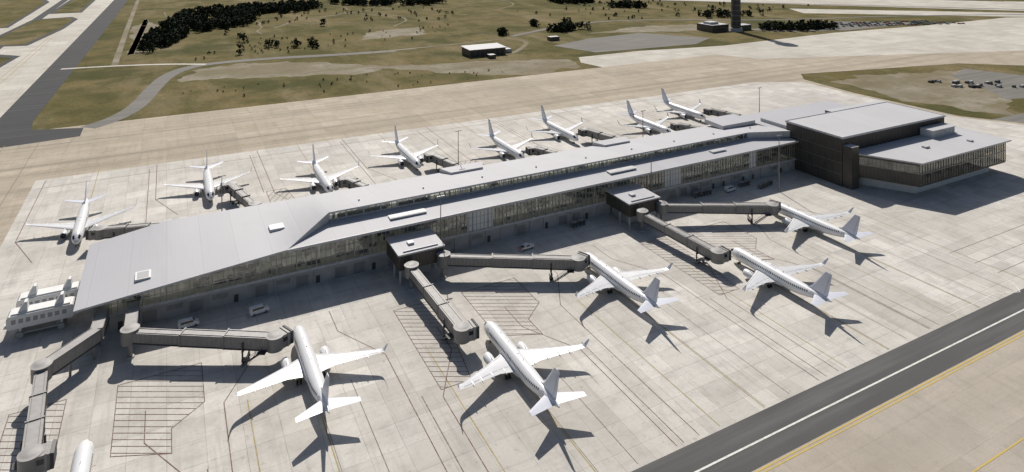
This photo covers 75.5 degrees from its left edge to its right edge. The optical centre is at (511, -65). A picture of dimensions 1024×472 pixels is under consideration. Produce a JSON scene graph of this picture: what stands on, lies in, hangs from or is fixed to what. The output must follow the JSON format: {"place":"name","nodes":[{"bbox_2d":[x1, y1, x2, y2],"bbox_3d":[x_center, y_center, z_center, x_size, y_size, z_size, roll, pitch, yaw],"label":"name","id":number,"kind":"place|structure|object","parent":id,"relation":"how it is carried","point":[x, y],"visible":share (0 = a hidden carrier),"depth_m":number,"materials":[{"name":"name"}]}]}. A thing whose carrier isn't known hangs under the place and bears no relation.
{"place":"outdoors","nodes":[
{"label":"outdoors","id":0,"kind":"place"},
{"bbox_2d":[0,0,94,66],"bbox_3d":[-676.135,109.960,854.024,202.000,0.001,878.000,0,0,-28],"label":"island shoulder","id":1,"kind":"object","parent":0,"point":[12,57],"visible":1,"depth_m":808.71},
{"bbox_2d":[0,0,91,63],"bbox_3d":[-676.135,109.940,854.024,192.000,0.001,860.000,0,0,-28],"label":"grass island","id":2,"kind":"structure","parent":1,"relation":"on","point":[11,11],"depth_m":856.13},
{"bbox_2d":[0,0,113,116],"bbox_3d":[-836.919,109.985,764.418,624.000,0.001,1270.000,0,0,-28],"label":"taxiway","id":3,"kind":"structure","parent":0,"point":[20,80],"depth_m":627.56,"materials":[{"name":"concrete"}]},
{"bbox_2d":[0,0,127,147],"bbox_3d":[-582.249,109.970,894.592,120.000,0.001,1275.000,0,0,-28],"label":"taxiway shoulder","id":4,"kind":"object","parent":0,"point":[20,114],"visible":1,"depth_m":463.59},
{"bbox_2d":[120,300,293,366],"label":"boarding bridge","id":5,"kind":"structure","parent":0,"point":[248,341],"depth_m":170.76,"materials":[{"name":"metal"}]},
{"bbox_2d":[82,50,396,127],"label":"perimeter road","id":6,"kind":"structure","parent":0,"point":[146,96],"depth_m":478.88,"materials":[{"name":"grey asphalt"}]},
{"bbox_2d":[0,82,1023,471],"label":"apron","id":7,"kind":"object","parent":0,"point":[516,434],"visible":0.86,"depth_m":189.06,"materials":[{"name":"concrete"}]},
{"bbox_2d":[3,291,78,338],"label":"mobile lounge","id":8,"kind":"object","parent":7,"relation":"on","point":[25,317],"visible":0.97,"depth_m":183.18,"materials":[{"name":"white metal"}]},
{"bbox_2d":[15,276,79,307],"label":"mobile lounge","id":9,"kind":"object","parent":7,"relation":"on","point":[36,295],"visible":0.32,"depth_m":190.23,"materials":[{"name":"white metal"}]},
{"bbox_2d":[11,307,109,471],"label":"boarding bridge","id":10,"kind":"structure","parent":7,"relation":"on","point":[37,453],"depth_m":149.17,"materials":[{"name":"metal"}]},
{"bbox_2d":[25,180,136,246],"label":"airliner","id":11,"kind":"object","parent":7,"relation":"on","point":[81,224],"visible":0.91,"depth_m":244.84,"materials":[{"name":"white paint"}]},
{"bbox_2d":[70,439,93,471],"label":"airliner","id":12,"kind":"object","parent":7,"relation":"on","point":[82,459],"visible":1,"depth_m":133.13,"materials":[{"name":"white paint"}]},
{"bbox_2d":[86,218,178,240],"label":"boarding bridge","id":13,"kind":"structure","parent":7,"relation":"on","point":[99,232],"depth_m":233.04,"materials":[{"name":"metal"}]},
{"bbox_2d":[177,317,198,329],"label":"van","id":14,"kind":"object","parent":7,"relation":"on","point":[182,324],"visible":0.92,"depth_m":185.29,"materials":[{"name":"metal"}]},
{"bbox_2d":[162,148,251,202],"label":"airliner","id":15,"kind":"object","parent":7,"relation":"on","point":[209,186],"visible":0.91,"depth_m":283.06,"materials":[{"name":"white paint"}]},
{"bbox_2d":[218,175,225,210],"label":"floodlight mast","id":16,"kind":"object","parent":7,"relation":"on","point":[221,190],"visible":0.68,"depth_m":242.19,"materials":[{"name":"metal"}]},
{"bbox_2d":[220,181,261,206],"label":"boarding bridge","id":17,"kind":"structure","parent":7,"relation":"on","point":[237,192],"depth_m":267.27,"materials":[{"name":"metal"}]},
{"bbox_2d":[249,303,269,315],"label":"van","id":18,"kind":"object","parent":7,"relation":"on","point":[257,309],"visible":1,"depth_m":192.09,"materials":[{"name":"metal"}]},
{"bbox_2d":[234,325,387,422],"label":"airliner","id":19,"kind":"object","parent":7,"relation":"on","point":[309,365],"visible":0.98,"depth_m":161.46,"materials":[{"name":"white paint"}]},
{"bbox_2d":[277,143,358,191],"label":"airliner","id":20,"kind":"object","parent":7,"relation":"on","point":[323,179],"visible":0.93,"depth_m":290.45,"materials":[{"name":"white paint"}]},
{"bbox_2d":[337,175,389,205],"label":"boarding bridge","id":21,"kind":"structure","parent":7,"relation":"on","point":[349,181],"depth_m":279.13,"materials":[{"name":"metal"}]},
{"bbox_2d":[368,125,437,169],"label":"airliner","id":22,"kind":"object","parent":7,"relation":"on","point":[416,159],"visible":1,"depth_m":320.33,"materials":[{"name":"white paint"}]},
{"bbox_2d":[73,114,798,331],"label":"airport concourse","id":23,"kind":"structure","parent":7,"relation":"on","point":[164,270],"depth_m":231.44,"materials":[{"name":"metal"}]},
{"bbox_2d":[437,195,444,239],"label":"floodlight mast","id":24,"kind":"object","parent":7,"relation":"on","point":[440,213],"visible":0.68,"depth_m":223.05,"materials":[{"name":"metal"}]},
{"bbox_2d":[404,261,478,344],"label":"boarding bridge","id":25,"kind":"structure","parent":7,"relation":"on","point":[459,328],"depth_m":182.84,"materials":[{"name":"metal"}]},
{"bbox_2d":[455,130,461,189],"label":"floodlight mast","id":26,"kind":"object","parent":7,"relation":"on","point":[458,146],"visible":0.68,"depth_m":281.28,"materials":[{"name":"metal"}]},
{"bbox_2d":[424,152,497,184],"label":"boarding bridge","id":27,"kind":"structure","parent":7,"relation":"on","point":[436,158],"depth_m":307.28,"materials":[{"name":"metal"}]},
{"bbox_2d":[469,119,532,158],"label":"airliner","id":28,"kind":"object","parent":7,"relation":"on","point":[515,151],"visible":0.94,"depth_m":332.12,"materials":[{"name":"white paint"}]},
{"bbox_2d":[436,250,589,282],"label":"boarding bridge","id":29,"kind":"structure","parent":7,"relation":"on","point":[579,261],"depth_m":211.14,"materials":[{"name":"metal"}]},
{"bbox_2d":[457,321,588,415],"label":"airliner","id":30,"kind":"object","parent":7,"relation":"on","point":[520,359],"visible":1,"depth_m":162.97,"materials":[{"name":"white paint"}]},
{"bbox_2d":[518,242,534,250],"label":"pickup truck","id":31,"kind":"object","parent":7,"relation":"on","point":[524,246],"visible":1,"depth_m":231.52,"materials":[{"name":"metal"}]},
{"bbox_2d":[525,145,581,168],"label":"boarding bridge","id":32,"kind":"structure","parent":7,"relation":"on","point":[537,150],"depth_m":320.34,"materials":[{"name":"metal"}]},
{"bbox_2d":[526,105,582,142],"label":"airliner","id":33,"kind":"object","parent":7,"relation":"on","point":[568,133],"visible":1,"depth_m":361.28,"materials":[{"name":"white paint"}]},
{"bbox_2d":[570,218,584,227],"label":"baggage cart","id":34,"kind":"object","parent":7,"relation":"on","point":[577,222],"visible":1,"depth_m":250.32,"materials":[{"name":"metal"}]},
{"bbox_2d":[578,127,658,151],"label":"boarding bridge","id":35,"kind":"structure","parent":7,"relation":"on","point":[591,133],"depth_m":347.99,"materials":[{"name":"metal"}]},
{"bbox_2d":[575,252,678,312],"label":"airliner","id":36,"kind":"object","parent":7,"relation":"on","point":[616,278],"visible":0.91,"depth_m":201.58,"materials":[{"name":"white paint"}]},
{"bbox_2d":[617,100,670,132],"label":"airliner","id":37,"kind":"object","parent":7,"relation":"on","point":[647,126],"visible":0.93,"depth_m":373.11,"materials":[{"name":"white paint"}]},
{"bbox_2d":[648,152,654,191],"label":"floodlight mast","id":38,"kind":"object","parent":7,"relation":"on","point":[651,169],"visible":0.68,"depth_m":264.73,"materials":[{"name":"metal"}]},
{"bbox_2d":[654,88,705,120],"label":"airliner","id":39,"kind":"object","parent":7,"relation":"on","point":[684,112],"visible":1,"depth_m":402.98,"materials":[{"name":"white paint"}]},
{"bbox_2d":[636,208,730,264],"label":"boarding bridge","id":40,"kind":"structure","parent":7,"relation":"on","point":[720,254],"depth_m":225.76,"materials":[{"name":"metal"}]},
{"bbox_2d":[670,122,726,138],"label":"boarding bridge","id":41,"kind":"structure","parent":7,"relation":"on","point":[677,126],"depth_m":360.86,"materials":[{"name":"metal"}]},
{"bbox_2d":[692,188,711,197],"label":"baggage cart","id":42,"kind":"object","parent":7,"relation":"on","point":[702,192],"visible":1,"depth_m":279.46,"materials":[{"name":"metal"}]},
{"bbox_2d":[656,200,780,224],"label":"boarding bridge","id":43,"kind":"structure","parent":7,"relation":"on","point":[770,208],"depth_m":252.45,"materials":[{"name":"metal"}]},
{"bbox_2d":[703,107,740,116],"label":"boarding bridge","id":44,"kind":"structure","parent":7,"relation":"on","point":[708,111],"depth_m":390.56,"materials":[{"name":"metal"}]},
{"bbox_2d":[724,185,735,192],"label":"van","id":45,"kind":"object","parent":7,"relation":"on","point":[728,188],"visible":1,"depth_m":283.90,"materials":[{"name":"metal"}]},
{"bbox_2d":[738,179,749,186],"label":"baggage cart","id":46,"kind":"object","parent":7,"relation":"on","point":[743,182],"visible":1,"depth_m":290.59,"materials":[{"name":"metal"}]},
{"bbox_2d":[758,179,772,188],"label":"baggage cart","id":47,"kind":"object","parent":7,"relation":"on","point":[765,183],"visible":1,"depth_m":289.44,"materials":[{"name":"metal"}]},
{"bbox_2d":[777,135,781,191],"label":"floodlight mast","id":48,"kind":"object","parent":7,"relation":"on","point":[779,174],"visible":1,"depth_m":284.34,"materials":[{"name":"metal"}]},
{"bbox_2d":[730,247,848,306],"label":"airliner","id":49,"kind":"object","parent":7,"relation":"on","point":[818,292],"visible":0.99,"depth_m":205.06,"materials":[{"name":"white paint"}]},
{"bbox_2d":[779,203,873,241],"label":"airliner","id":50,"kind":"object","parent":7,"relation":"on","point":[848,231],"visible":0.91,"depth_m":243.07,"materials":[{"name":"white paint"}]},
{"bbox_2d":[0,51,1023,465],"bbox_3d":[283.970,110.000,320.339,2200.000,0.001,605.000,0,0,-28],"label":"taxiway pavement","id":51,"kind":"structure","parent":0,"point":[382,113],"depth_m":413.65,"materials":[{"name":"concrete"}]},
{"bbox_2d":[0,13,1023,471],"bbox_3d":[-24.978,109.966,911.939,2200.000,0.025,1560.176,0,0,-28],"label":"pavement marking","id":52,"kind":"object","parent":51,"relation":"on","point":[144,439],"visible":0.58,"depth_m":175.36,"materials":[{"name":"white paint"}]},
{"bbox_2d":[31,0,1023,467],"bbox_3d":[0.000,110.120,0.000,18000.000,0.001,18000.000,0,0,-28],"label":"ground","id":53,"kind":"structure","parent":0,"point":[87,92],"depth_m":650.77,"materials":[{"name":"green plant"}]},
{"bbox_2d":[136,2,311,51],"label":"distant trees","id":54,"kind":"object","parent":53,"relation":"on","point":[175,27],"visible":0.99,"depth_m":803.75,"materials":[{"name":"green plant"}]},
{"bbox_2d":[236,44,244,54],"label":"tree","id":55,"kind":"object","parent":53,"relation":"on","point":[240,50],"visible":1,"depth_m":612.60,"materials":[{"name":"green plant"}]},
{"bbox_2d":[240,33,248,41],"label":"tree","id":56,"kind":"object","parent":53,"relation":"on","point":[243,37],"visible":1,"depth_m":682.85,"materials":[{"name":"green plant"}]},
{"bbox_2d":[264,39,270,47],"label":"tree","id":57,"kind":"object","parent":53,"relation":"on","point":[266,41],"visible":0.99,"depth_m":649.11,"materials":[{"name":"green plant"}]},
{"bbox_2d":[247,0,322,11],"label":"distant trees","id":58,"kind":"object","parent":53,"relation":"on","point":[312,3],"visible":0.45,"depth_m":994.55,"materials":[{"name":"green plant"}]},
{"bbox_2d":[307,36,314,45],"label":"tree","id":59,"kind":"object","parent":53,"relation":"on","point":[310,41],"visible":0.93,"depth_m":659.90,"materials":[{"name":"green plant"}]},
{"bbox_2d":[311,42,319,48],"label":"tree","id":60,"kind":"object","parent":53,"relation":"on","point":[316,44],"visible":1,"depth_m":644.10,"materials":[{"name":"green plant"}]},
{"bbox_2d":[195,23,448,59],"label":"distant trees","id":61,"kind":"object","parent":53,"relation":"on","point":[333,40],"visible":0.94,"depth_m":672.58,"materials":[{"name":"green plant"}]},
{"bbox_2d":[191,70,502,95],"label":"distant trees","id":62,"kind":"object","parent":53,"relation":"on","point":[349,79],"visible":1,"depth_m":494.19,"materials":[{"name":"green plant"}]},
{"bbox_2d":[256,6,452,23],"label":"distant trees","id":63,"kind":"object","parent":53,"relation":"on","point":[379,13],"visible":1,"depth_m":918.49,"materials":[{"name":"green plant"}]},
{"bbox_2d":[330,0,446,5],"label":"distant trees","id":64,"kind":"object","parent":53,"relation":"on","point":[384,2],"visible":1,"depth_m":1044.24,"materials":[{"name":"green plant"}]},
{"bbox_2d":[496,26,508,35],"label":"distant trees","id":65,"kind":"object","parent":53,"relation":"on","point":[502,31],"visible":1,"depth_m":728.07,"materials":[{"name":"green plant"}]},
{"bbox_2d":[528,19,540,26],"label":"distant trees","id":66,"kind":"object","parent":53,"relation":"on","point":[532,22],"visible":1,"depth_m":803.33,"materials":[{"name":"green plant"}]},
{"bbox_2d":[546,17,584,31],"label":"distant trees","id":67,"kind":"object","parent":53,"relation":"on","point":[565,26],"visible":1,"depth_m":761.10,"materials":[{"name":"green plant"}]},
{"bbox_2d":[126,19,1014,114],"bbox_3d":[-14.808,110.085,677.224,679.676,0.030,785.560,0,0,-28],"label":"bare earth","id":68,"kind":"structure","parent":53,"relation":"on","point":[913,87],"depth_m":531.90,"materials":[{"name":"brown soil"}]},
{"bbox_2d":[928,79,1023,87],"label":"ground equipment row","id":69,"kind":"object","parent":68,"relation":"on","point":[979,85],"visible":1,"depth_m":484.25,"materials":[{"name":"white metal"}]},
{"bbox_2d":[547,0,595,3],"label":"distant trees","id":70,"kind":"object","parent":53,"relation":"on","point":[572,1],"visible":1,"depth_m":1069.89,"materials":[{"name":"green plant"}]},
{"bbox_2d":[584,21,591,29],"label":"distant trees","id":71,"kind":"object","parent":53,"relation":"on","point":[586,26],"visible":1,"depth_m":771.95,"materials":[{"name":"green plant"}]},
{"bbox_2d":[607,0,647,7],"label":"distant trees","id":72,"kind":"object","parent":53,"relation":"on","point":[628,4],"visible":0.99,"depth_m":1008.40,"materials":[{"name":"green plant"}]},
{"bbox_2d":[517,0,808,21],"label":"distant trees","id":73,"kind":"object","parent":53,"relation":"on","point":[616,14],"visible":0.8,"depth_m":979.92,"materials":[{"name":"green plant"}]},
{"bbox_2d":[697,21,750,32],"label":"office building","id":74,"kind":"structure","parent":53,"relation":"on","point":[711,26],"depth_m":760.21,"materials":[{"name":"grey metal"}]},
{"bbox_2d":[698,8,763,17],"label":"distant trees","id":75,"kind":"object","parent":53,"relation":"on","point":[719,13],"visible":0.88,"depth_m":900.10,"materials":[{"name":"green plant"}]},
{"bbox_2d":[729,0,742,31],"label":"control tower","id":76,"kind":"structure","parent":53,"relation":"on","point":[735,16],"depth_m":757.32,"materials":[{"name":"concrete"}]},
{"bbox_2d":[758,19,838,30],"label":"distant trees","id":77,"kind":"object","parent":53,"relation":"on","point":[801,25],"visible":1,"depth_m":773.92,"materials":[{"name":"green plant"}]},
{"bbox_2d":[60,0,1023,69],"bbox_3d":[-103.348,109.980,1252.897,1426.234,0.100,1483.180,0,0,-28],"label":"service road","id":78,"kind":"structure","parent":0,"point":[116,59],"depth_m":774.11,"materials":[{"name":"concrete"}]},
{"bbox_2d":[555,21,912,51],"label":"asphalt pad","id":79,"kind":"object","parent":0,"point":[625,42],"visible":0.92,"depth_m":693.22,"materials":[{"name":"grey asphalt"}]},
{"bbox_2d":[579,17,1023,66],"bbox_3d":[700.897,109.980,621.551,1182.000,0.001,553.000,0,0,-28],"label":"remote apron","id":80,"kind":"object","parent":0,"point":[998,34],"visible":1,"depth_m":661.76,"materials":[{"name":"concrete"}]},
{"bbox_2d":[828,20,964,26],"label":"distant parked cars","id":81,"kind":"object","parent":80,"relation":"on","point":[917,22],"visible":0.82,"depth_m":822.41,"materials":[{"name":"grey metal"}]},
{"bbox_2d":[632,289,1023,471],"bbox_3d":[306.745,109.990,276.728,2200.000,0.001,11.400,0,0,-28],"label":"asphalt shoulder","id":82,"kind":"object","parent":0,"point":[708,450],"depth_m":157.56},
{"bbox_2d":[661,0,1023,9],"bbox_3d":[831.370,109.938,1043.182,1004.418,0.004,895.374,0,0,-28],"label":"runway shoulder","id":83,"kind":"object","parent":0,"point":[857,5],"visible":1,"depth_m":1054.72},
{"bbox_2d":[675,0,1023,16],"bbox_3d":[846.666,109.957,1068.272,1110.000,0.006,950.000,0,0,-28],"label":"runway","id":84,"kind":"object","parent":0,"point":[994,5],"visible":1,"depth_m":1039.84,"materials":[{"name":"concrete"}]},
{"bbox_2d":[738,100,1010,192],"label":"terminal building","id":85,"kind":"structure","parent":0,"point":[888,145],"depth_m":301.69,"materials":[{"name":"grey metal"}]},
{"bbox_2d":[752,330,1023,471],"bbox_3d":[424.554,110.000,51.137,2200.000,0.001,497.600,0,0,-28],"label":"taxiway","id":86,"kind":"structure","parent":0,"point":[969,418],"depth_m":147.06,"materials":[{"name":"concrete"}]},
{"bbox_2d":[953,69,1023,122],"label":"asphalt pad","id":87,"kind":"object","parent":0,"point":[1006,90],"visible":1,"depth_m":495.44,"materials":[{"name":"grey asphalt"}]}
]}

